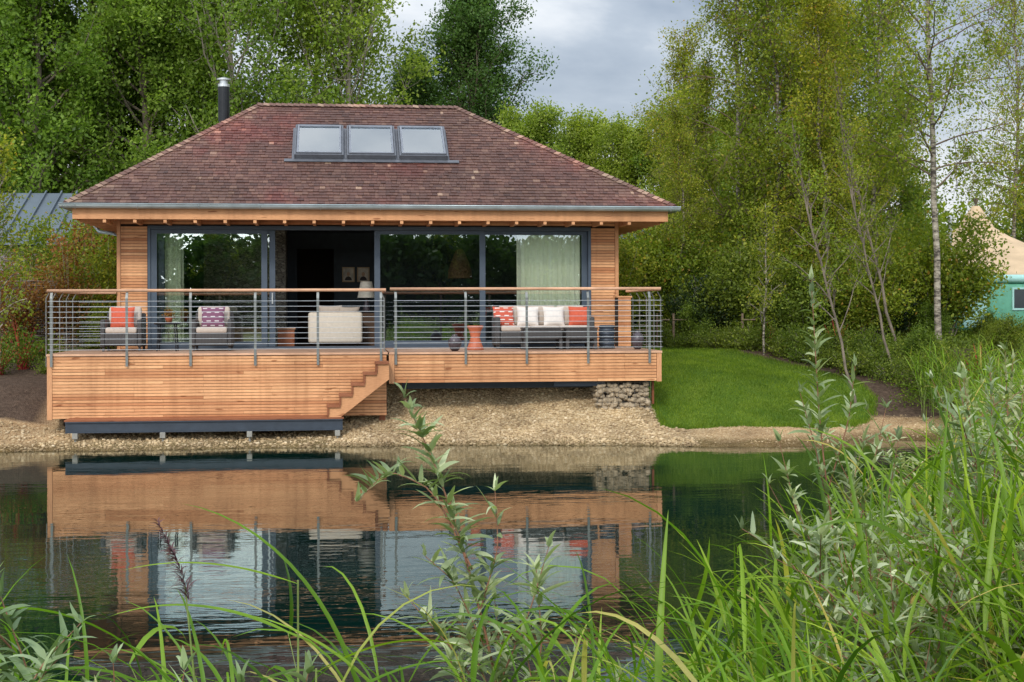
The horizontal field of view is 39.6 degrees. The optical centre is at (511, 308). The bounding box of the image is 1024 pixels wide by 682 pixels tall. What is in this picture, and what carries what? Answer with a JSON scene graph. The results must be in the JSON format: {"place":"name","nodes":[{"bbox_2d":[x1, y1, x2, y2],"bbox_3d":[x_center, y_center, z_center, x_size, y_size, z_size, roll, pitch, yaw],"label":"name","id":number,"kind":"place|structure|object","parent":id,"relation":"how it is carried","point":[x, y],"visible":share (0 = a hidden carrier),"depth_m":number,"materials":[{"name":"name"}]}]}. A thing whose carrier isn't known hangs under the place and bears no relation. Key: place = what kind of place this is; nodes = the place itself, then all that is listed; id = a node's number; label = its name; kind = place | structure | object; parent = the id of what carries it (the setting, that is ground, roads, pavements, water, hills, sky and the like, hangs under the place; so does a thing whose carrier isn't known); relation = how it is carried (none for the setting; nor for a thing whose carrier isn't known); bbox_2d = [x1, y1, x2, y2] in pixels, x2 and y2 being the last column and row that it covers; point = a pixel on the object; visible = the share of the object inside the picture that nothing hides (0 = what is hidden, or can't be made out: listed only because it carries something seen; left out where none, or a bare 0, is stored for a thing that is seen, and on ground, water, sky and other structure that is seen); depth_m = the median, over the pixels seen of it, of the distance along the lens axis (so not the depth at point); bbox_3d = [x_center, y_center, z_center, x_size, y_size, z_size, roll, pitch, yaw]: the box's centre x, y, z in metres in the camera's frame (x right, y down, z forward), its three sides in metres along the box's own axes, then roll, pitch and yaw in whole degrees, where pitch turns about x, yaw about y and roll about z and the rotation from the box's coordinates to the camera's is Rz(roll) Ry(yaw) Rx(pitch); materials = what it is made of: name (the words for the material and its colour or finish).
{"place":"outdoors","nodes":[
{"label":"outdoors","id":0,"kind":"place"},
{"bbox_2d":[0,440,968,681],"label":"water","id":1,"kind":"structure","parent":0,"point":[92,515],"depth_m":14.60,"materials":[{"name":"liquid"}]},
{"bbox_2d":[477,352,1023,681],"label":"reed clump","id":2,"kind":"object","parent":1,"relation":"in","point":[1006,650],"visible":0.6,"depth_m":5.20,"materials":[{"name":"green plant"}]},
{"bbox_2d":[0,342,1023,678],"bbox_3d":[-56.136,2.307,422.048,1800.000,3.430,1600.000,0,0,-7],"label":"ground","id":3,"kind":"structure","parent":0,"point":[22,396],"depth_m":26.19,"materials":[{"name":"beige gravel"}]},
{"bbox_2d":[0,127,38,365],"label":"young birch tree","id":4,"kind":"object","parent":3,"relation":"on","point":[5,170],"visible":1,"depth_m":28.89,"materials":[{"name":"green plant"}]},
{"bbox_2d":[0,247,53,348],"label":"shrub","id":5,"kind":"object","parent":3,"relation":"on","point":[20,319],"visible":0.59,"depth_m":31.05,"materials":[{"name":"green plant"}]},
{"bbox_2d":[0,309,57,369],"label":"shrub","id":6,"kind":"object","parent":3,"relation":"on","point":[25,354],"visible":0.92,"depth_m":28.65,"materials":[{"name":"green plant"}]},
{"bbox_2d":[0,190,115,344],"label":"neighbouring lodge","id":7,"kind":"structure","parent":3,"relation":"on","point":[38,201],"depth_m":38.50,"materials":[{"name":"grey"}]},
{"bbox_2d":[0,189,116,346],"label":"shrub","id":8,"kind":"object","parent":3,"relation":"on","point":[42,236],"visible":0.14,"depth_m":35.10,"materials":[{"name":"green plant"}]},
{"bbox_2d":[28,239,112,350],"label":"shrub","id":9,"kind":"object","parent":3,"relation":"on","point":[62,307],"visible":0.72,"depth_m":31.57,"materials":[{"name":"green plant"}]},
{"bbox_2d":[0,0,154,192],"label":"broadleaf tree","id":10,"kind":"object","parent":3,"relation":"on","point":[20,20],"visible":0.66,"depth_m":45.83,"materials":[{"name":"green plant"}]},
{"bbox_2d":[46,212,116,348],"bbox_3d":[-10.006,-0.699,33.979,2.254,3.697,2.580,0,0,-11],"label":"shrub","id":11,"kind":"object","parent":3,"relation":"on","point":[75,242],"visible":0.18,"depth_m":33.47,"materials":[{"name":"green plant"}]},
{"bbox_2d":[47,208,116,347],"bbox_3d":[-9.313,-0.991,34.396,3.851,4.192,2.962,0,0,-33],"label":"shrub","id":12,"kind":"object","parent":3,"relation":"on","point":[97,237],"visible":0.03,"depth_m":33.65,"materials":[{"name":"green plant"}]},
{"bbox_2d":[48,234,116,348],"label":"shrub","id":13,"kind":"object","parent":3,"relation":"on","point":[110,273],"visible":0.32,"depth_m":32.07,"materials":[{"name":"green plant"}]},
{"bbox_2d":[3,0,169,190],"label":"broadleaf tree","id":14,"kind":"object","parent":3,"relation":"on","point":[128,133],"visible":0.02,"depth_m":50.63,"materials":[{"name":"green plant"}]},
{"bbox_2d":[71,299,115,348],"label":"shrub","id":15,"kind":"object","parent":3,"relation":"on","point":[94,336],"visible":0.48,"depth_m":31.37,"materials":[{"name":"green plant"}]},
{"bbox_2d":[0,561,248,681],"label":"willow sapling","id":16,"kind":"object","parent":3,"relation":"on","point":[44,661],"visible":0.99,"depth_m":3.57,"materials":[{"name":"green plant"}]},
{"bbox_2d":[1,0,248,192],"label":"broadleaf tree","id":17,"kind":"object","parent":3,"relation":"on","point":[142,18],"visible":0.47,"depth_m":47.08,"materials":[{"name":"green plant"}]},
{"bbox_2d":[150,517,199,681],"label":"flowering reed","id":18,"kind":"object","parent":3,"relation":"on","point":[179,571],"visible":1,"depth_m":3.85,"materials":[{"name":"plant"}]},
{"bbox_2d":[0,416,371,451],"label":"shore gravel","id":19,"kind":"structure","parent":3,"relation":"on","point":[147,439],"depth_m":24.66,"materials":[{"name":"beige gravel"}]},
{"bbox_2d":[114,0,268,150],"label":"broadleaf tree","id":20,"kind":"object","parent":3,"relation":"on","point":[235,69],"visible":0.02,"depth_m":51.92,"materials":[{"name":"green plant"}]},
{"bbox_2d":[135,0,382,151],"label":"broadleaf tree","id":21,"kind":"object","parent":3,"relation":"on","point":[237,103],"visible":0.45,"depth_m":46.58,"materials":[{"name":"green plant"}]},
{"bbox_2d":[186,504,358,681],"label":"long reed","id":22,"kind":"object","parent":3,"relation":"on","point":[328,617],"visible":0.95,"depth_m":4.17,"materials":[{"name":"green plant"}]},
{"bbox_2d":[191,0,444,108],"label":"broadleaf tree","id":23,"kind":"object","parent":3,"relation":"on","point":[341,82],"visible":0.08,"depth_m":51.67,"materials":[{"name":"green plant"}]},
{"bbox_2d":[224,0,456,111],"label":"broadleaf tree","id":24,"kind":"object","parent":3,"relation":"on","point":[360,21],"visible":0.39,"depth_m":47.98,"materials":[{"name":"green plant"}]},
{"bbox_2d":[45,287,662,441],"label":"timber deck","id":25,"kind":"structure","parent":3,"relation":"on","point":[161,391],"depth_m":25.38,"materials":[{"name":"wood"}]},
{"bbox_2d":[100,307,145,351],"bbox_3d":[-7.342,0.379,26.910,0.760,0.841,0.803,0,0,-7],"label":"armchair","id":26,"kind":"object","parent":25,"relation":"on","point":[138,327],"visible":0.8,"depth_m":26.56,"materials":[{"name":"grey fabric"}]},
{"bbox_2d":[192,307,234,350],"bbox_3d":[-5.694,0.375,27.109,0.760,0.841,0.803,0,0,-7],"label":"armchair","id":27,"kind":"object","parent":25,"relation":"on","point":[227,330],"visible":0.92,"depth_m":26.75,"materials":[{"name":"grey fabric"}]},
{"bbox_2d":[308,312,362,342],"bbox_3d":[-3.668,0.390,29.558,1.110,0.640,0.860,0,0,-7],"label":"cream armchair","id":28,"kind":"object","parent":25,"relation":"on","point":[333,319],"visible":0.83,"depth_m":29.14,"materials":[{"name":"fabric"}]},
{"bbox_2d":[520,327,562,349],"bbox_3d":[0.565,0.569,27.250,0.760,0.420,0.500,0,0,-7],"label":"rattan coffee table","id":29,"kind":"object","parent":25,"relation":"on","point":[545,333],"visible":0.98,"depth_m":27.03,"materials":[{"name":"grey wicker"}]},
{"bbox_2d":[492,306,594,348],"bbox_3d":[0.605,0.358,28.165,1.960,0.842,0.808,0,0,-7],"label":"outdoor sofa","id":30,"kind":"object","parent":25,"relation":"on","point":[505,334],"visible":0.49,"depth_m":27.84,"materials":[{"name":"beige fabric"}]},
{"bbox_2d":[613,296,631,345],"bbox_3d":[2.240,0.249,28.807,0.300,1.010,0.470,0,0,-7],"label":"slatted cabinet","id":31,"kind":"object","parent":25,"relation":"on","point":[622,320],"visible":0.93,"depth_m":28.59,"materials":[{"name":"brown wood"}]},
{"bbox_2d":[58,77,680,353],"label":"house","id":32,"kind":"structure","parent":3,"relation":"on","point":[258,195],"depth_m":29.10,"materials":[{"name":"tile"}]},
{"bbox_2d":[165,234,183,341],"bbox_3d":[-6.714,-0.415,28.282,0.460,2.305,0.070,0,0,-7],"label":"curtain","id":33,"kind":"object","parent":32,"relation":"hanging from","point":[174,261],"visible":0.96,"depth_m":28.28,"materials":[{"name":"green fabric"}]},
{"bbox_2d":[151,230,266,346],"bbox_3d":[-6.005,-0.404,28.228,2.265,2.320,0.050,0,0,-7],"label":"sliding door","id":34,"kind":"structure","parent":32,"relation":"in","point":[154,233],"depth_m":28.21,"materials":[{"name":"grey metal"}]},
{"bbox_2d":[158,230,275,345],"bbox_3d":[-5.867,-0.405,28.295,2.285,2.320,0.090,0,0,-7],"label":"sliding door","id":35,"kind":"structure","parent":32,"relation":"in","point":[161,252],"depth_m":28.38,"materials":[{"name":"grey metal"}]},
{"bbox_2d":[357,281,374,345],"bbox_3d":[-3.043,0.103,29.886,0.430,1.350,0.400,0,0,-7],"label":"table lamp","id":36,"kind":"object","parent":32,"relation":"on","point":[368,338],"visible":0.77,"depth_m":29.70,"materials":[{"name":"ceramic"}]},
{"bbox_2d":[374,231,485,345],"bbox_3d":[-1.656,-0.416,28.754,2.243,2.320,0.050,0,0,-7],"label":"sliding door","id":37,"kind":"structure","parent":32,"relation":"in","point":[481,234],"depth_m":28.71,"materials":[{"name":"grey metal"}]},
{"bbox_2d":[479,231,586,344],"bbox_3d":[0.440,-0.421,29.078,2.225,2.320,0.050,0,0,-7],"label":"sliding door","id":38,"kind":"structure","parent":32,"relation":"in","point":[583,234],"depth_m":29.14,"materials":[{"name":"grey metal"}]},
{"bbox_2d":[517,231,579,306],"bbox_3d":[0.752,-0.435,29.184,1.420,2.305,0.070,0,0,-7],"label":"curtain","id":39,"kind":"object","parent":32,"relation":"hanging from","point":[548,260],"visible":0.43,"depth_m":29.18,"materials":[{"name":"green fabric"}]},
{"bbox_2d":[363,43,454,105],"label":"poplar tree","id":40,"kind":"object","parent":3,"relation":"on","point":[423,95],"visible":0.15,"depth_m":56.31,"materials":[{"name":"green plant"}]},
{"bbox_2d":[415,0,559,147],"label":"poplar tree","id":41,"kind":"object","parent":3,"relation":"on","point":[476,70],"visible":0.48,"depth_m":54.25,"materials":[{"name":"green plant"}]},
{"bbox_2d":[342,380,633,681],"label":"willow sapling","id":42,"kind":"object","parent":3,"relation":"on","point":[502,672],"visible":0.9,"depth_m":4.48,"materials":[{"name":"green plant"}]},
{"bbox_2d":[0,488,1001,681],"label":"reed fringe","id":43,"kind":"object","parent":3,"relation":"on","point":[543,672],"visible":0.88,"depth_m":4.20,"materials":[{"name":"green plant"}]},
{"bbox_2d":[490,96,573,155],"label":"broadleaf tree","id":44,"kind":"object","parent":3,"relation":"on","point":[541,125],"visible":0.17,"depth_m":49.66,"materials":[{"name":"green plant"}]},
{"bbox_2d":[549,103,621,178],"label":"broadleaf tree","id":45,"kind":"object","parent":3,"relation":"on","point":[580,138],"visible":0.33,"depth_m":51.45,"materials":[{"name":"green plant"}]},
{"bbox_2d":[589,381,651,409],"bbox_3d":[2.007,1.699,26.516,1.091,0.732,0.875,0,0,-7],"label":"gabion","id":46,"kind":"object","parent":3,"relation":"on","point":[622,394],"visible":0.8,"depth_m":26.14,"materials":[{"name":"stone"}]},
{"bbox_2d":[587,111,665,239],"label":"broadleaf tree","id":47,"kind":"object","parent":3,"relation":"on","point":[620,143],"visible":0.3,"depth_m":49.85,"materials":[{"name":"green plant"}]},
{"bbox_2d":[619,237,665,330],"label":"shrub","id":48,"kind":"object","parent":3,"relation":"on","point":[627,278],"visible":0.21,"depth_m":34.74,"materials":[{"name":"green plant"}]},
{"bbox_2d":[619,209,690,306],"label":"shrub","id":49,"kind":"object","parent":3,"relation":"on","point":[649,236],"visible":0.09,"depth_m":35.77,"materials":[{"name":"green plant"}]},
{"bbox_2d":[655,514,667,681],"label":"long reed","id":50,"kind":"object","parent":3,"relation":"on","point":[659,651],"visible":0.94,"depth_m":4.29,"materials":[{"name":"green plant"}]},
{"bbox_2d":[619,228,707,324],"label":"shrub","id":51,"kind":"object","parent":3,"relation":"on","point":[649,260],"visible":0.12,"depth_m":35.73,"materials":[{"name":"green plant"}]},
{"bbox_2d":[621,215,727,324],"bbox_3d":[4.047,-0.845,36.010,3.451,3.755,2.654,0,0,12],"label":"shrub","id":52,"kind":"object","parent":3,"relation":"on","point":[674,259],"visible":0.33,"depth_m":35.53,"materials":[{"name":"green plant"}]},
{"bbox_2d":[640,91,719,317],"bbox_3d":[4.226,-2.252,36.237,2.106,6.700,2.460,0,0,26],"label":"birch tree","id":53,"kind":"object","parent":3,"relation":"on","point":[673,132],"visible":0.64,"depth_m":36.25,"materials":[{"name":"green plant"}]},
{"bbox_2d":[622,14,748,271],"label":"birch tree","id":54,"kind":"object","parent":3,"relation":"on","point":[681,55],"visible":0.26,"depth_m":42.18,"materials":[{"name":"green plant"}]},
{"bbox_2d":[640,42,737,267],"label":"birch tree","id":55,"kind":"object","parent":3,"relation":"on","point":[706,92],"visible":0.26,"depth_m":40.09,"materials":[{"name":"green plant"}]},
{"bbox_2d":[669,297,716,346],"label":"shrub","id":56,"kind":"object","parent":3,"relation":"on","point":[686,314],"visible":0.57,"depth_m":33.74,"materials":[{"name":"green plant"}]},
{"bbox_2d":[626,98,764,247],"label":"broadleaf tree","id":57,"kind":"object","parent":3,"relation":"on","point":[640,160],"visible":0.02,"depth_m":49.14,"materials":[{"name":"green plant"}]},
{"bbox_2d":[655,266,746,334],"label":"shrub","id":58,"kind":"object","parent":3,"relation":"on","point":[679,303],"visible":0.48,"depth_m":34.11,"materials":[{"name":"green plant"}]},
{"bbox_2d":[628,0,823,266],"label":"birch tree","id":59,"kind":"object","parent":3,"relation":"on","point":[733,48],"visible":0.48,"depth_m":38.05,"materials":[{"name":"green plant"}]},
{"bbox_2d":[673,242,790,331],"bbox_3d":[5.331,-0.314,34.741,2.478,2.717,2.778,0,0,-34],"label":"shrub","id":60,"kind":"object","parent":3,"relation":"on","point":[740,284],"visible":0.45,"depth_m":34.14,"materials":[{"name":"green plant"}]},
{"bbox_2d":[681,234,800,329],"bbox_3d":[5.601,-0.405,34.642,2.980,2.914,2.658,0,0,3],"label":"shrub","id":61,"kind":"object","parent":3,"relation":"on","point":[745,254],"visible":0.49,"depth_m":34.21,"materials":[{"name":"green plant"}]},
{"bbox_2d":[738,187,792,354],"bbox_3d":[5.525,-0.702,31.172,1.069,3.923,1.409,0,0,38],"label":"young birch tree","id":62,"kind":"object","parent":3,"relation":"on","point":[766,212],"visible":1,"depth_m":31.16,"materials":[{"name":"green plant"}]},
{"bbox_2d":[708,0,854,269],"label":"birch tree","id":63,"kind":"object","parent":3,"relation":"on","point":[757,25],"visible":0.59,"depth_m":36.58,"materials":[{"name":"green plant"}]},
{"bbox_2d":[735,208,835,329],"bbox_3d":[6.888,-0.751,36.014,2.521,3.567,3.277,0,0,1],"label":"shrub","id":64,"kind":"object","parent":3,"relation":"on","point":[785,243],"visible":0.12,"depth_m":35.31,"materials":[{"name":"green plant"}]},
{"bbox_2d":[685,0,898,278],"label":"birch tree","id":65,"kind":"object","parent":3,"relation":"on","point":[783,89],"visible":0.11,"depth_m":39.02,"materials":[{"name":"green plant"}]},
{"bbox_2d":[639,407,948,446],"bbox_3d":[5.417,2.131,25.495,6.011,0.696,3.060,0,0,-7],"label":"sand shingle","id":66,"kind":"object","parent":3,"relation":"on","point":[802,434],"visible":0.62,"depth_m":25.36,"materials":[{"name":"gravel"}]},
{"bbox_2d":[761,258,849,334],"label":"shrub","id":67,"kind":"object","parent":3,"relation":"on","point":[800,299],"visible":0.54,"depth_m":33.94,"materials":[{"name":"green plant"}]},
{"bbox_2d":[745,0,894,261],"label":"birch tree","id":68,"kind":"object","parent":3,"relation":"on","point":[847,19],"visible":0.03,"depth_m":39.29,"materials":[{"name":"green plant"}]},
{"bbox_2d":[769,112,872,402],"bbox_3d":[6.026,-0.813,27.708,2.124,6.114,1.515,0,0,-31],"label":"bare sapling tree","id":69,"kind":"object","parent":3,"relation":"on","point":[806,196],"visible":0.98,"depth_m":27.71,"materials":[{"name":"green plant"}]},
{"bbox_2d":[630,325,1023,410],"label":"ground cover","id":70,"kind":"object","parent":3,"relation":"on","point":[964,339],"visible":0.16,"depth_m":30.82,"materials":[{"name":"green plant"}]},
{"bbox_2d":[640,331,1023,681],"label":"reed bed","id":71,"kind":"object","parent":3,"relation":"on","point":[907,494],"visible":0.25,"depth_m":6.37,"materials":[{"name":"green plant"}]},
{"bbox_2d":[735,483,932,681],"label":"willow sapling","id":72,"kind":"object","parent":3,"relation":"on","point":[819,542],"visible":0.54,"depth_m":5.44,"materials":[{"name":"green plant"}]},
{"bbox_2d":[644,175,1023,237],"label":"woodland","id":73,"kind":"object","parent":3,"relation":"on","point":[945,225],"depth_m":64.25,"materials":[{"name":"green plant"}]},
{"bbox_2d":[755,0,913,320],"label":"birch tree","id":74,"kind":"object","parent":3,"relation":"on","point":[807,28],"visible":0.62,"depth_m":35.26,"materials":[{"name":"green plant"}]},
{"bbox_2d":[762,265,917,634],"bbox_3d":[1.543,0.979,6.648,0.759,2.376,0.289,0,0,-7],"label":"willow sapling","id":75,"kind":"object","parent":3,"relation":"on","point":[786,470],"visible":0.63,"depth_m":6.63,"materials":[{"name":"green plant"}]},
{"bbox_2d":[771,0,926,258],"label":"birch tree","id":76,"kind":"object","parent":3,"relation":"on","point":[897,191],"visible":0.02,"depth_m":41.27,"materials":[{"name":"green plant"}]},
{"bbox_2d":[825,338,878,376],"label":"shrub","id":77,"kind":"object","parent":3,"relation":"on","point":[860,357],"visible":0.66,"depth_m":29.49,"materials":[{"name":"green plant"}]},
{"bbox_2d":[812,53,912,349],"bbox_3d":[7.927,-2.239,32.175,2.460,7.080,1.754,0,0,-39],"label":"birch tree","id":78,"kind":"object","parent":3,"relation":"on","point":[840,103],"visible":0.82,"depth_m":32.15,"materials":[{"name":"green plant"}]},
{"bbox_2d":[821,110,905,362],"bbox_3d":[7.358,-1.277,29.782,1.435,5.793,2.013,0,0,42],"label":"bare sapling tree","id":79,"kind":"object","parent":3,"relation":"on","point":[845,146],"visible":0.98,"depth_m":29.77,"materials":[{"name":"green plant"}]},
{"bbox_2d":[771,0,967,216],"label":"birch tree","id":80,"kind":"object","parent":3,"relation":"on","point":[928,127],"visible":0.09,"depth_m":52.05,"materials":[{"name":"green plant"}]},
{"bbox_2d":[809,210,932,339],"bbox_3d":[8.418,-0.645,33.551,3.106,3.380,2.389,0,0,19],"label":"shrub","id":81,"kind":"object","parent":3,"relation":"on","point":[892,289],"visible":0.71,"depth_m":33.17,"materials":[{"name":"green plant"}]},
{"bbox_2d":[791,0,958,258],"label":"birch tree","id":82,"kind":"object","parent":3,"relation":"on","point":[904,193],"visible":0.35,"depth_m":38.26,"materials":[{"name":"green plant"}]},
{"bbox_2d":[768,527,1023,681],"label":"willow sapling","id":83,"kind":"object","parent":3,"relation":"on","point":[924,617],"visible":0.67,"depth_m":4.84,"materials":[{"name":"green plant"}]},
{"bbox_2d":[818,407,1016,679],"bbox_3d":[1.959,1.364,6.819,1.006,1.774,0.778,0,0,10],"label":"willow sapling","id":84,"kind":"object","parent":3,"relation":"on","point":[854,476],"visible":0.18,"depth_m":6.74,"materials":[{"name":"green plant"}]},
{"bbox_2d":[896,319,948,360],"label":"shrub","id":85,"kind":"object","parent":3,"relation":"on","point":[918,335],"visible":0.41,"depth_m":29.83,"materials":[{"name":"green plant"}]},
{"bbox_2d":[896,335,960,395],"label":"shrub","id":86,"kind":"object","parent":3,"relation":"on","point":[924,354],"visible":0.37,"depth_m":28.07,"materials":[{"name":"green plant"}]},
{"bbox_2d":[836,0,1023,343],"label":"birch tree","id":87,"kind":"object","parent":3,"relation":"on","point":[933,97],"visible":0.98,"depth_m":32.12,"materials":[{"name":"green plant"}]},
{"bbox_2d":[908,295,958,341],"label":"shrub","id":88,"kind":"object","parent":3,"relation":"on","point":[928,317],"visible":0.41,"depth_m":33.62,"materials":[{"name":"green plant"}]},
{"bbox_2d":[846,349,1022,661],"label":"willow sapling","id":89,"kind":"object","parent":3,"relation":"on","point":[884,435],"visible":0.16,"depth_m":8.24,"materials":[{"name":"green plant"}]},
{"bbox_2d":[868,182,1019,344],"bbox_3d":[10.484,-1.018,34.250,3.099,4.128,3.754,0,0,-32],"label":"shrub","id":90,"kind":"object","parent":3,"relation":"on","point":[971,283],"visible":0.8,"depth_m":33.89,"materials":[{"name":"green plant"}]},
{"bbox_2d":[885,490,1023,681],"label":"willow sapling","id":91,"kind":"object","parent":3,"relation":"on","point":[950,527],"visible":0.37,"depth_m":5.43,"materials":[{"name":"green plant"}]},
{"bbox_2d":[901,359,1023,679],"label":"willow sapling","id":92,"kind":"object","parent":3,"relation":"on","point":[964,410],"visible":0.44,"depth_m":6.25,"materials":[{"name":"green plant"}]},
{"bbox_2d":[909,198,1023,332],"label":"canvas tipi tent","id":93,"kind":"object","parent":3,"relation":"on","point":[1015,257],"visible":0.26,"depth_m":43.33,"materials":[{"name":"beige fabric"}]},
{"bbox_2d":[934,341,1023,567],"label":"willow sapling","id":94,"kind":"object","parent":3,"relation":"on","point":[996,398],"visible":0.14,"depth_m":7.61,"materials":[{"name":"green plant"}]},
{"bbox_2d":[940,0,1023,237],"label":"birch tree","id":95,"kind":"object","parent":3,"relation":"on","point":[1016,170],"visible":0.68,"depth_m":54.42,"materials":[{"name":"green plant"}]},
{"bbox_2d":[941,361,1023,674],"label":"willow sapling","id":96,"kind":"object","parent":3,"relation":"on","point":[1017,413],"visible":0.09,"depth_m":6.99,"materials":[{"name":"green plant"}]},
{"bbox_2d":[950,275,1023,330],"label":"caravan","id":97,"kind":"object","parent":3,"relation":"on","point":[1011,301],"visible":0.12,"depth_m":37.57,"materials":[{"name":"green paint"}]},
{"bbox_2d":[966,133,1023,241],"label":"broadleaf tree","id":98,"kind":"object","parent":3,"relation":"on","point":[1018,225],"visible":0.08,"depth_m":60.03,"materials":[{"name":"green plant"}]},
{"bbox_2d":[977,309,1023,357],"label":"shrub","id":99,"kind":"object","parent":3,"relation":"on","point":[1001,329],"visible":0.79,"depth_m":30.33,"materials":[{"name":"green plant"}]},
{"bbox_2d":[335,380,699,446],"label":"bank gravel","id":100,"kind":"structure","parent":0,"point":[647,428],"depth_m":25.64,"materials":[{"name":"beige gravel"}]},
{"bbox_2d":[12,0,1023,231],"label":"sky","id":101,"kind":"structure","parent":0,"point":[603,48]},
{"bbox_2d":[630,346,877,429],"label":"lawn grass","id":102,"kind":"structure","parent":0,"point":[709,364],"depth_m":27.72,"materials":[{"name":"green plant"}]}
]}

